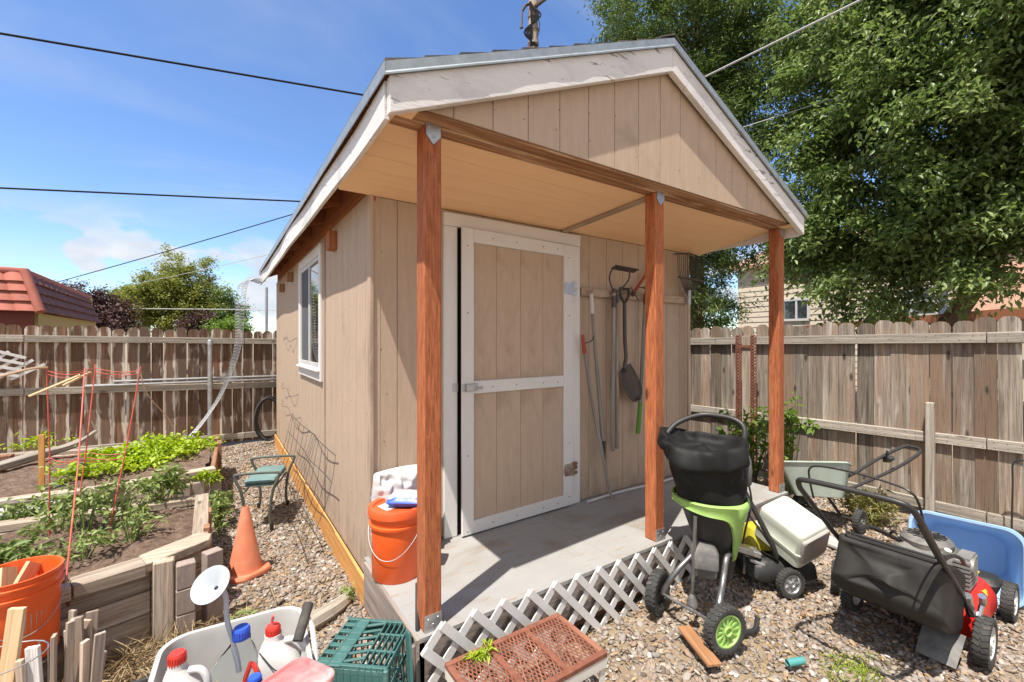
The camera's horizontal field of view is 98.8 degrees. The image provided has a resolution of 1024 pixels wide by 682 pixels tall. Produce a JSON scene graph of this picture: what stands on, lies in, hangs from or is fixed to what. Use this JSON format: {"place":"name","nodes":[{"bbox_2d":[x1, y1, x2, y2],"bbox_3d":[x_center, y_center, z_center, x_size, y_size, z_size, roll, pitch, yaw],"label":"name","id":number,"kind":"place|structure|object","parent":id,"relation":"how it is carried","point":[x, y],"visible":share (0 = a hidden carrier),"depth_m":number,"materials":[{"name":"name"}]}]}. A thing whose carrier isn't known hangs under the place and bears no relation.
{"place":"outdoors","nodes":[
{"label":"outdoors","id":0,"kind":"place"},
{"bbox_2d":[201,546,222,572],"bbox_3d":[-1.731,1.274,2.534,0.068,0.131,0.086,0,0,32],"label":"paver block","id":1,"kind":"object","parent":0,"point":[211,557],"depth_m":2.51,"materials":[{"name":"concrete"}]},
{"bbox_2d":[253,396,275,440],"bbox_3d":[-3.797,1.208,6.829,0.073,0.711,0.426,0,0,38],"label":"tire","id":2,"kind":"object","parent":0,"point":[256,416],"visible":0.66,"depth_m":6.73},
{"bbox_2d":[0,0,983,343],"label":"sky","id":3,"kind":"structure","parent":0,"point":[72,118],"materials":[{"name":"blue"}]},
{"bbox_2d":[69,344,1023,681],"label":"ground","id":4,"kind":"structure","parent":0,"point":[625,670],"depth_m":2.56,"materials":[{"name":"gravel"}]},
{"bbox_2d":[0,607,26,681],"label":"wood stake","id":5,"kind":"object","parent":4,"relation":"on","point":[13,636],"visible":1,"depth_m":1.36,"materials":[{"name":"brown wood"}]},
{"bbox_2d":[15,658,26,681],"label":"wood stake","id":6,"kind":"object","parent":4,"relation":"on","point":[19,673],"visible":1,"depth_m":1.34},
{"bbox_2d":[0,640,48,681],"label":"wire guard","id":7,"kind":"object","parent":4,"relation":"on","point":[47,649],"visible":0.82,"depth_m":1.40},
{"bbox_2d":[24,644,42,681],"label":"wood stake","id":8,"kind":"object","parent":4,"relation":"on","point":[34,670],"visible":1,"depth_m":1.36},
{"bbox_2d":[0,430,78,450],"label":"weed","id":9,"kind":"object","parent":4,"relation":"on","point":[29,444],"visible":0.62,"depth_m":5.12,"materials":[{"name":"green plant"}]},
{"bbox_2d":[26,635,64,681],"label":"tree stump","id":10,"kind":"object","parent":4,"relation":"on","point":[60,659],"visible":0.13,"depth_m":1.98,"materials":[{"name":"wood"}]},
{"bbox_2d":[0,555,65,658],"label":"open bucket","id":11,"kind":"object","parent":10,"relation":"on","point":[38,596],"visible":0.69,"depth_m":1.92,"materials":[{"name":"plastic"}]},
{"bbox_2d":[0,566,17,586],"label":"wood offcut","id":12,"kind":"object","parent":11,"relation":"in","point":[8,575],"visible":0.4,"depth_m":1.97,"materials":[{"name":"brown wood"}]},
{"bbox_2d":[13,561,40,583],"bbox_3d":[-2.233,1.183,1.945,0.019,0.336,0.270,0,0,1],"label":"wood offcut","id":13,"kind":"object","parent":11,"relation":"in","point":[29,569],"visible":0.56,"depth_m":2.02,"materials":[{"name":"brown wood"}]},
{"bbox_2d":[0,266,101,418],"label":"tiled house","id":14,"kind":"structure","parent":4,"relation":"on","point":[28,297],"depth_m":7.76,"materials":[{"name":"tile"}]},
{"bbox_2d":[50,633,57,681],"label":"wood stake","id":15,"kind":"object","parent":4,"relation":"on","point":[53,656],"visible":1,"depth_m":1.38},
{"bbox_2d":[64,619,75,681],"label":"wood stake","id":16,"kind":"object","parent":4,"relation":"on","point":[69,652],"visible":1,"depth_m":1.42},
{"bbox_2d":[74,615,84,681],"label":"wood stake","id":17,"kind":"object","parent":4,"relation":"on","point":[79,631],"visible":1,"depth_m":1.45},
{"bbox_2d":[79,639,89,681],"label":"wood stake","id":18,"kind":"object","parent":4,"relation":"on","point":[84,668],"visible":1,"depth_m":1.43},
{"bbox_2d":[84,619,92,681],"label":"wood stake","id":19,"kind":"object","parent":4,"relation":"on","point":[88,633],"visible":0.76,"depth_m":1.48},
{"bbox_2d":[86,609,98,639],"bbox_3d":[-1.442,1.267,1.482,0.024,0.687,0.070,0,0,16],"label":"wood stake","id":20,"kind":"object","parent":4,"relation":"on","point":[93,615],"visible":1,"depth_m":1.50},
{"bbox_2d":[90,631,105,681],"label":"wood stake","id":21,"kind":"object","parent":4,"relation":"on","point":[98,657],"visible":1,"depth_m":1.43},
{"bbox_2d":[55,278,144,343],"bbox_3d":[-17.801,-0.531,18.613,4.085,4.222,3.183,0,0,-8],"label":"plum tree","id":22,"kind":"object","parent":4,"relation":"on","point":[109,313],"visible":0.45,"depth_m":18.65,"materials":[{"name":"purple plant"}]},
{"bbox_2d":[0,493,211,654],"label":"raised bed","id":23,"kind":"object","parent":4,"relation":"on","point":[126,589],"visible":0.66,"depth_m":2.40,"materials":[{"name":"wood"}]},
{"bbox_2d":[0,521,58,564],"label":"bedding plant","id":24,"kind":"object","parent":23,"relation":"on","point":[7,552],"visible":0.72,"depth_m":2.50,"materials":[{"name":"green plant"}]},
{"bbox_2d":[0,485,106,520],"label":"bedding plant","id":25,"kind":"object","parent":23,"relation":"on","point":[12,510],"visible":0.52,"depth_m":3.09,"materials":[{"name":"green plant"}]},
{"bbox_2d":[28,364,140,606],"bbox_3d":[-2.633,0.734,2.650,0.510,1.133,1.382,0,0,-34],"label":"tomato cage","id":26,"kind":"object","parent":23,"relation":"on","point":[78,376],"visible":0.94,"depth_m":2.89,"materials":[{"name":"metal"}]},
{"bbox_2d":[6,505,168,562],"bbox_3d":[-2.515,1.161,2.560,0.371,0.266,0.838,0,0,10],"label":"tomato plant","id":27,"kind":"object","parent":23,"relation":"on","point":[81,544],"visible":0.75,"depth_m":2.62,"materials":[{"name":"green plant"}]},
{"bbox_2d":[17,445,166,541],"bbox_3d":[-2.788,0.978,2.915,0.762,0.635,0.579,0,0,-34],"label":"tomato plant","id":28,"kind":"object","parent":23,"relation":"on","point":[80,501],"visible":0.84,"depth_m":2.91,"materials":[{"name":"green plant"}]},
{"bbox_2d":[121,461,191,501],"bbox_3d":[-2.716,1.112,3.368,0.428,0.360,0.305,0,0,-34],"label":"tomato plant","id":29,"kind":"object","parent":23,"relation":"on","point":[171,483],"visible":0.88,"depth_m":3.35,"materials":[{"name":"green plant"}]},
{"bbox_2d":[0,434,221,507],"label":"raised bed","id":30,"kind":"object","parent":4,"relation":"on","point":[17,483],"visible":0.39,"depth_m":4.05,"materials":[{"name":"wood"}]},
{"bbox_2d":[38,434,44,491],"bbox_3d":[-3.909,1.155,3.646,0.035,0.750,0.030,0,0,-34],"label":"wooden stake","id":31,"kind":"object","parent":30,"relation":"in","point":[41,457],"visible":0.64,"depth_m":3.63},
{"bbox_2d":[0,430,96,470],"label":"driftwood","id":32,"kind":"object","parent":30,"relation":"on","point":[13,462],"visible":0.91,"depth_m":4.39,"materials":[{"name":"wood"}]},
{"bbox_2d":[37,455,128,484],"bbox_3d":[-3.844,1.181,3.966,0.575,0.208,0.336,0,0,-34],"label":"herb plant","id":33,"kind":"object","parent":30,"relation":"on","point":[102,467],"visible":0.82,"depth_m":3.96,"materials":[{"name":"green plant"}]},
{"bbox_2d":[79,426,225,474],"bbox_3d":[-3.785,1.138,4.636,0.878,0.323,1.308,0,0,-1],"label":"herb plant","id":34,"kind":"object","parent":30,"relation":"on","point":[155,451],"visible":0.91,"depth_m":4.49,"materials":[{"name":"green plant"}]},
{"bbox_2d":[0,323,277,453],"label":"picket fence","id":35,"kind":"object","parent":4,"relation":"on","point":[185,406],"visible":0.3,"depth_m":6.19,"materials":[{"name":"wood"}]},
{"bbox_2d":[0,350,45,379],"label":"lattice scrap","id":36,"kind":"object","parent":35,"relation":"attached to","point":[14,361],"visible":0.95,"depth_m":5.49,"materials":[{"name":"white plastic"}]},
{"bbox_2d":[84,378,275,387],"bbox_3d":[-4.632,0.613,6.600,2.650,0.059,0.054,0,0,-34],"label":"metal pipe","id":37,"kind":"object","parent":35,"relation":"on","point":[169,382],"visible":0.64,"depth_m":6.38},
{"bbox_2d":[113,375,275,382],"bbox_3d":[-4.585,0.562,6.620,2.150,0.047,0.042,0,0,-34],"label":"metal pipe","id":38,"kind":"object","parent":37,"relation":"on","point":[167,379],"visible":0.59,"depth_m":6.48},
{"bbox_2d":[99,239,248,336],"bbox_3d":[-16.803,-1.744,21.899,6.226,6.659,4.175,0,0,-34],"label":"broadleaf tree","id":39,"kind":"object","parent":4,"relation":"on","point":[173,296],"visible":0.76,"depth_m":21.16,"materials":[{"name":"green plant"}]},
{"bbox_2d":[175,610,195,635],"bbox_3d":[-1.785,1.544,2.399,0.086,0.131,0.068,0,0,-40],"label":"paver block","id":40,"kind":"object","parent":4,"relation":"on","point":[189,617],"depth_m":2.38,"materials":[{"name":"concrete"}]},
{"bbox_2d":[176,587,195,615],"bbox_3d":[-1.785,1.409,2.399,0.086,0.131,0.068,0,0,-37],"label":"paver block","id":41,"kind":"object","parent":40,"relation":"on","point":[185,603],"depth_m":2.37,"materials":[{"name":"concrete"}]},
{"bbox_2d":[175,558,195,590],"bbox_3d":[-1.786,1.274,2.401,0.086,0.131,0.068,0,0,-41],"label":"paver block","id":42,"kind":"object","parent":41,"relation":"on","point":[185,573],"depth_m":2.38,"materials":[{"name":"concrete"}]},
{"bbox_2d":[45,582,338,681],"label":"straw","id":43,"kind":"object","parent":4,"relation":"on","point":[124,676],"visible":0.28,"depth_m":2.16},
{"bbox_2d":[170,308,219,335],"bbox_3d":[-13.588,0.085,19.001,2.083,2.989,1.894,0,0,-34],"label":"plum tree","id":44,"kind":"object","parent":4,"relation":"on","point":[192,320],"visible":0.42,"depth_m":18.71,"materials":[{"name":"purple plant"}]},
{"bbox_2d":[193,480,204,494],"bbox_3d":[-2.804,1.420,3.925,0.086,0.321,0.054,0,0,-37],"label":"paver block","id":45,"kind":"object","parent":4,"relation":"on","point":[198,487],"depth_m":3.91,"materials":[{"name":"concrete"}]},
{"bbox_2d":[191,469,224,485],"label":"weed","id":46,"kind":"object","parent":45,"relation":"on","point":[205,474],"visible":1,"depth_m":3.98,"materials":[{"name":"green plant"}]},
{"bbox_2d":[207,339,212,437],"bbox_3d":[-4.520,0.787,6.567,0.080,1.625,0.082,0,0,-34],"label":"steel post","id":47,"kind":"object","parent":4,"relation":"on","point":[209,384],"visible":0.91,"depth_m":6.54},
{"bbox_2d":[201,595,222,623],"bbox_3d":[-1.730,1.544,2.533,0.068,0.131,0.086,0,0,30],"label":"paver block","id":48,"kind":"object","parent":4,"relation":"on","point":[209,610],"depth_m":2.51,"materials":[{"name":"concrete"}]},
{"bbox_2d":[209,476,221,510],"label":"paver block","id":49,"kind":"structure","parent":4,"relation":"on","point":[217,485],"depth_m":4.05,"materials":[{"name":"concrete"}]},
{"bbox_2d":[209,489,235,534],"bbox_3d":[-2.527,1.467,3.794,0.261,0.332,0.659,0,0,-34],"label":"weed","id":50,"kind":"object","parent":4,"relation":"on","point":[221,502],"visible":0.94,"depth_m":3.76,"materials":[{"name":"green plant"}]},
{"bbox_2d":[188,313,256,347],"bbox_3d":[-12.237,0.172,18.727,2.518,2.816,1.861,0,0,-34],"label":"young tree","id":51,"kind":"object","parent":4,"relation":"on","point":[230,322],"visible":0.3,"depth_m":18.50,"materials":[{"name":"green plant"}]},
{"bbox_2d":[148,606,312,681],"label":"storage bin","id":52,"kind":"object","parent":4,"relation":"on","point":[207,647],"visible":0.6,"depth_m":1.95,"materials":[{"name":"plastic"}]},
{"bbox_2d":[162,648,211,681],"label":"plastic jug","id":53,"kind":"object","parent":52,"relation":"in","point":[180,668],"visible":1,"depth_m":1.65,"materials":[{"name":"plastic"}]},
{"bbox_2d":[210,623,258,681],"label":"plastic jug","id":54,"kind":"object","parent":52,"relation":"in","point":[237,659],"visible":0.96,"depth_m":1.74,"materials":[{"name":"white plastic"}]},
{"bbox_2d":[190,565,232,644],"bbox_3d":[-1.179,1.122,1.749,0.168,0.418,0.123,0,0,-34],"label":"funnel","id":55,"kind":"object","parent":54,"relation":"in","point":[210,585],"visible":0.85,"depth_m":1.76,"materials":[{"name":"plastic"}]},
{"bbox_2d":[251,614,306,680],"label":"sprayer jug","id":56,"kind":"object","parent":52,"relation":"in","point":[278,650],"visible":0.76,"depth_m":1.79,"materials":[{"name":"white plastic"}]},
{"bbox_2d":[262,657,334,681],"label":"red lid","id":57,"kind":"object","parent":52,"relation":"on","point":[304,669],"visible":1,"depth_m":1.68,"materials":[{"name":"plastic"}]},
{"bbox_2d":[292,602,318,660],"bbox_3d":[-0.842,1.370,1.812,0.101,0.470,0.270,0,0,-39],"label":"sprayer wand","id":58,"kind":"object","parent":52,"relation":"in","point":[304,620],"visible":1,"depth_m":1.85,"materials":[{"name":"white plastic"}]},
{"bbox_2d":[203,280,258,329],"bbox_3d":[-14.083,-0.734,21.908,2.521,4.628,2.086,0,0,-34],"label":"conifer tree","id":59,"kind":"object","parent":4,"relation":"on","point":[223,314],"visible":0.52,"depth_m":21.71,"materials":[{"name":"green plant"}]},
{"bbox_2d":[227,506,270,584],"bbox_3d":[-1.855,1.381,3.051,0.274,0.458,0.274,0,0,27],"label":"traffic cone","id":60,"kind":"object","parent":4,"relation":"on","point":[247,563],"visible":0.91,"depth_m":3.00,"materials":[{"name":"plastic"}]},
{"bbox_2d":[265,287,267,330],"bbox_3d":[-6.728,0.055,12.023,0.065,3.050,0.065,0,0,34],"label":"distant pole","id":61,"kind":"object","parent":4,"relation":"on","point":[266,308],"visible":0.35,"depth_m":11.99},
{"bbox_2d":[277,413,335,562],"bbox_3d":[-1.970,1.230,4.099,0.226,0.806,2.162,0,0,-34],"label":"wire mesh","id":62,"kind":"object","parent":4,"relation":"on","point":[304,482],"visible":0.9,"depth_m":3.75,"materials":[{"name":"metal"}]},
{"bbox_2d":[338,582,355,601],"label":"weed","id":63,"kind":"object","parent":4,"relation":"on","point":[344,589],"visible":0.69,"depth_m":2.70,"materials":[{"name":"green plant"}]},
{"bbox_2d":[317,616,406,681],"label":"milk crate","id":64,"kind":"object","parent":4,"relation":"on","point":[341,660],"visible":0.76,"depth_m":1.89,"materials":[{"name":"plastic"}]},
{"bbox_2d":[405,629,413,681],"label":"dark plank","id":65,"kind":"object","parent":4,"relation":"on","point":[408,639],"visible":1,"depth_m":1.91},
{"bbox_2d":[415,583,420,681],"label":"black rod","id":66,"kind":"object","parent":4,"relation":"on","point":[418,666],"visible":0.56,"depth_m":1.97,"materials":[{"name":"plastic"}]},
{"bbox_2d":[445,612,607,681],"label":"step bench","id":67,"kind":"object","parent":4,"relation":"on","point":[593,663],"visible":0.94,"depth_m":1.89,"materials":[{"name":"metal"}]},
{"bbox_2d":[460,638,498,664],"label":"weed sprig","id":68,"kind":"object","parent":67,"relation":"on","point":[481,653],"visible":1,"depth_m":1.88,"materials":[{"name":"green plant"}]},
{"bbox_2d":[520,0,545,46],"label":"utility pole","id":69,"kind":"object","parent":4,"relation":"on","point":[532,29],"visible":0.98,"depth_m":13.83,"materials":[{"name":"brown wood"}]},
{"bbox_2d":[0,187,299,201],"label":"power line","id":70,"kind":"object","parent":69,"relation":"attached to","point":[145,194],"visible":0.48,"depth_m":11.03,"materials":[{"name":"black metal"}]},
{"bbox_2d":[58,214,291,281],"bbox_3d":[-12.186,-4.270,17.753,26.746,4.231,0.036,0,0,16],"label":"power line","id":71,"kind":"object","parent":69,"relation":"attached to","point":[179,247],"visible":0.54,"depth_m":18.21,"materials":[{"name":"black metal"}]},
{"bbox_2d":[0,32,362,95],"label":"power line","id":72,"kind":"object","parent":69,"relation":"attached to","point":[136,56],"visible":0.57,"depth_m":10.99,"materials":[{"name":"black metal"}]},
{"bbox_2d":[705,0,862,77],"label":"power line","id":73,"kind":"object","parent":69,"relation":"attached to","point":[803,28],"visible":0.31,"depth_m":7.57,"materials":[{"name":"grey metal"}]},
{"bbox_2d":[259,33,807,681],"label":"garden shed","id":74,"kind":"structure","parent":4,"relation":"on","point":[461,237],"depth_m":2.89,"materials":[{"name":"beige"}]},
{"bbox_2d":[189,278,260,435],"bbox_3d":[-4.061,0.324,6.056,0.224,2.516,1.268,0,0,25],"label":"wire strip","id":75,"kind":"object","parent":74,"relation":"hanging from","point":[239,330],"visible":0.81,"depth_m":6.32,"materials":[{"name":"metal"}]},
{"bbox_2d":[296,243,322,381],"bbox_3d":[-2.001,-0.248,4.297,0.049,1.205,1.220,0,0,-34],"label":"window","id":76,"kind":"structure","parent":74,"relation":"in","point":[310,270],"depth_m":4.23,"materials":[{"name":"white paint"}]},
{"bbox_2d":[368,498,416,584],"bbox_3d":[-0.648,1.106,2.464,0.308,0.388,0.308,0,0,6],"label":"lidded bucket","id":77,"kind":"object","parent":74,"relation":"on","point":[393,546],"visible":0.71,"depth_m":2.34,"materials":[{"name":"plastic"}]},
{"bbox_2d":[386,489,416,506],"bbox_3d":[-0.586,0.885,2.470,0.220,0.080,0.150,0,0,3],"label":"plastic packet","id":78,"kind":"object","parent":77,"relation":"on","point":[402,498],"visible":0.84,"depth_m":2.41},
{"bbox_2d":[370,464,416,565],"bbox_3d":[-0.660,1.030,2.626,0.361,0.538,0.238,0,0,-34],"label":"soil sack","id":79,"kind":"object","parent":74,"relation":"on","point":[387,483],"visible":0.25,"depth_m":2.59,"materials":[{"name":"plastic"}]},
{"bbox_2d":[461,227,577,536],"bbox_3d":[0.094,0.268,3.194,1.048,2.040,0.066,0,0,-35],"label":"door","id":80,"kind":"structure","parent":74,"relation":"in","point":[517,293],"depth_m":3.15,"materials":[{"name":"beige"}]},
{"bbox_2d":[588,290,605,459],"bbox_3d":[0.698,0.284,3.575,0.170,1.393,0.048,0,0,-28],"label":"tool pole","id":81,"kind":"object","parent":74,"relation":"hanging from","point":[597,372],"visible":0.92,"depth_m":3.56,"materials":[{"name":"white plastic"}]},
{"bbox_2d":[581,334,612,498],"bbox_3d":[0.685,0.624,3.552,0.313,1.351,0.043,0,0,-28],"label":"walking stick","id":82,"kind":"object","parent":74,"relation":"on","point":[584,351],"visible":1,"depth_m":3.54,"materials":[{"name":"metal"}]},
{"bbox_2d":[615,295,618,448],"bbox_3d":[0.888,0.260,3.713,0.036,1.300,0.033,0,0,-11],"label":"broom handle","id":83,"kind":"object","parent":74,"relation":"hanging from","point":[617,381],"visible":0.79,"depth_m":3.70,"materials":[{"name":"metal"}]},
{"bbox_2d":[609,265,638,450],"bbox_3d":[0.908,0.151,3.650,0.262,1.538,0.138,0,0,-24],"label":"stirrup hoe","id":84,"kind":"object","parent":74,"relation":"hanging from","point":[625,269],"visible":1,"depth_m":3.66,"materials":[{"name":"metal"}]},
{"bbox_2d":[587,477,672,502],"bbox_3d":[1.144,1.287,3.876,1.301,0.022,0.041,0,0,-33],"label":"plastic pipe","id":85,"kind":"object","parent":74,"relation":"on","point":[620,491],"visible":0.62,"depth_m":3.73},
{"bbox_2d":[619,287,641,401],"bbox_3d":[1.014,0.035,3.768,0.284,0.987,0.063,0,0,-34],"label":"shovel","id":86,"kind":"object","parent":74,"relation":"hanging from","point":[631,382],"visible":0.98,"depth_m":3.75,"materials":[{"name":"metal"}]},
{"bbox_2d":[636,286,644,433],"bbox_3d":[1.174,0.162,3.814,0.158,1.301,0.199,0,0,-14],"label":"garden hoe","id":87,"kind":"object","parent":74,"relation":"hanging from","point":[638,421],"visible":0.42,"depth_m":3.86,"materials":[{"name":"metal"}]},
{"bbox_2d":[673,253,704,430],"bbox_3d":[1.704,0.116,4.229,0.457,1.928,0.073,0,0,-34],"label":"leaf rake","id":88,"kind":"object","parent":74,"relation":"hanging from","point":[688,290],"visible":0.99,"depth_m":4.25,"materials":[{"name":"metal"}]},
{"bbox_2d":[577,0,825,337],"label":"shade tree","id":89,"kind":"object","parent":4,"relation":"on","point":[721,41],"visible":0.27,"depth_m":11.66,"materials":[{"name":"green plant"}]},
{"bbox_2d":[644,412,759,656],"bbox_3d":[1.117,1.024,2.556,0.639,1.143,0.599,0,0,-34],"label":"garden shredder","id":90,"kind":"object","parent":4,"relation":"on","point":[711,475],"visible":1,"depth_m":2.44,"materials":[{"name":"plastic"}]},
{"bbox_2d":[704,268,768,355],"bbox_3d":[6.902,-0.475,15.205,3.547,4.126,3.085,0,0,26],"label":"young tree","id":91,"kind":"object","parent":4,"relation":"on","point":[729,306],"visible":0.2,"depth_m":14.61,"materials":[{"name":"green plant"}]},
{"bbox_2d":[735,335,755,477],"bbox_3d":[2.788,0.768,5.189,0.105,1.685,0.244,0,0,-34],"label":"old post","id":92,"kind":"object","parent":4,"relation":"on","point":[748,372],"visible":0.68,"depth_m":5.16,"materials":[{"name":"wood"}]},
{"bbox_2d":[716,391,819,493],"bbox_3d":[2.720,1.076,4.769,0.694,1.111,1.143,0,0,-20],"label":"bush","id":93,"kind":"object","parent":4,"relation":"on","point":[792,419],"visible":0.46,"depth_m":4.63,"materials":[{"name":"green plant"}]},
{"bbox_2d":[733,491,839,599],"bbox_3d":[1.705,1.129,2.923,0.655,0.932,0.699,0,0,-34],"label":"lawn mower","id":94,"kind":"object","parent":4,"relation":"on","point":[783,546],"visible":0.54,"depth_m":2.78,"materials":[{"name":"white plastic"}]},
{"bbox_2d":[784,444,921,533],"bbox_3d":[2.873,1.231,3.761,1.047,0.721,0.429,0,0,30],"label":"seed spreader","id":95,"kind":"object","parent":4,"relation":"on","point":[794,471],"visible":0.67,"depth_m":3.71,"materials":[{"name":"plastic"}]},
{"bbox_2d":[690,316,1023,533],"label":"picket fence","id":96,"kind":"object","parent":4,"relation":"on","point":[904,395],"visible":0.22,"depth_m":4.12,"materials":[{"name":"wood"}]},
{"bbox_2d":[1010,460,1023,528],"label":"plant hook","id":97,"kind":"object","parent":96,"relation":"attached to","point":[1012,484],"visible":0.94,"depth_m":3.44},
{"bbox_2d":[827,484,904,530],"bbox_3d":[3.095,1.445,3.855,0.538,0.400,0.498,0,0,38],"label":"weed","id":98,"kind":"object","parent":4,"relation":"on","point":[875,505],"visible":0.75,"depth_m":3.79,"materials":[{"name":"plant"}]},
{"bbox_2d":[730,232,1023,401],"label":"beige house","id":99,"kind":"structure","parent":4,"relation":"on","point":[796,314],"depth_m":16.69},
{"bbox_2d":[784,298,809,320],"bbox_3d":[10.933,-1.220,17.259,0.059,0.880,1.410,0,0,-34],"label":"window","id":100,"kind":"structure","parent":99,"relation":"in","point":[793,311],"depth_m":17.04,"materials":[{"name":"white plastic"}]},
{"bbox_2d":[905,285,947,316],"bbox_3d":[13.162,-1.280,13.961,0.080,1.300,1.030,0,0,-34],"label":"window","id":101,"kind":"structure","parent":99,"relation":"in","point":[943,309],"depth_m":13.88,"materials":[{"name":"white plastic"}]},
{"bbox_2d":[738,0,1023,372],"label":"ash tree","id":102,"kind":"object","parent":4,"relation":"on","point":[954,224],"visible":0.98,"depth_m":7.79,"materials":[{"name":"green plant"}]},
{"bbox_2d":[796,465,1019,669],"bbox_3d":[2.130,1.098,2.359,1.606,1.016,0.605,0,0,-34],"label":"lawn mower","id":103,"kind":"object","parent":4,"relation":"on","point":[943,590],"visible":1,"depth_m":2.17,"materials":[{"name":"fabric"}]},
{"bbox_2d":[908,510,1023,607],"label":"wheelbarrow","id":104,"kind":"object","parent":4,"relation":"on","point":[998,550],"visible":0.51,"depth_m":2.96,"materials":[{"name":"plastic"}]},
{"bbox_2d":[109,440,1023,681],"bbox_3d":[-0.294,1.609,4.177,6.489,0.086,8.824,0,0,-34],"label":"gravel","id":105,"kind":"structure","parent":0,"point":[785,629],"depth_m":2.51,"materials":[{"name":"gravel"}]},
{"bbox_2d":[232,454,295,529],"bbox_3d":[-2.244,1.359,3.992,0.402,0.501,0.592,0,0,-15],"label":"garden kneeler","id":106,"kind":"object","parent":105,"relation":"on","point":[259,477],"visible":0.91,"depth_m":3.81,"materials":[{"name":"green plastic"}]},
{"bbox_2d":[307,592,351,634],"bbox_3d":[-1.099,1.571,2.469,0.112,0.106,0.522,0,0,26],"label":"plank","id":107,"kind":"object","parent":105,"relation":"on","point":[327,613],"visible":0.56,"depth_m":2.50,"materials":[{"name":"wood"}]},
{"bbox_2d":[678,625,721,666],"bbox_3d":[0.960,1.565,2.259,0.075,0.024,0.282,0,0,-9],"label":"wood scrap","id":108,"kind":"object","parent":105,"relation":"on","point":[704,652],"visible":1,"depth_m":2.23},
{"bbox_2d":[785,656,805,666],"bbox_3d":[1.386,1.568,2.144,0.091,0.036,0.034,0,0,-9],"label":"pipe piece","id":109,"kind":"object","parent":105,"relation":"on","point":[795,661],"visible":1,"depth_m":2.13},
{"bbox_2d":[813,646,889,681],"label":"grass tuft","id":110,"kind":"object","parent":105,"relation":"on","point":[863,667],"visible":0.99,"depth_m":2.14,"materials":[{"name":"green plant"}]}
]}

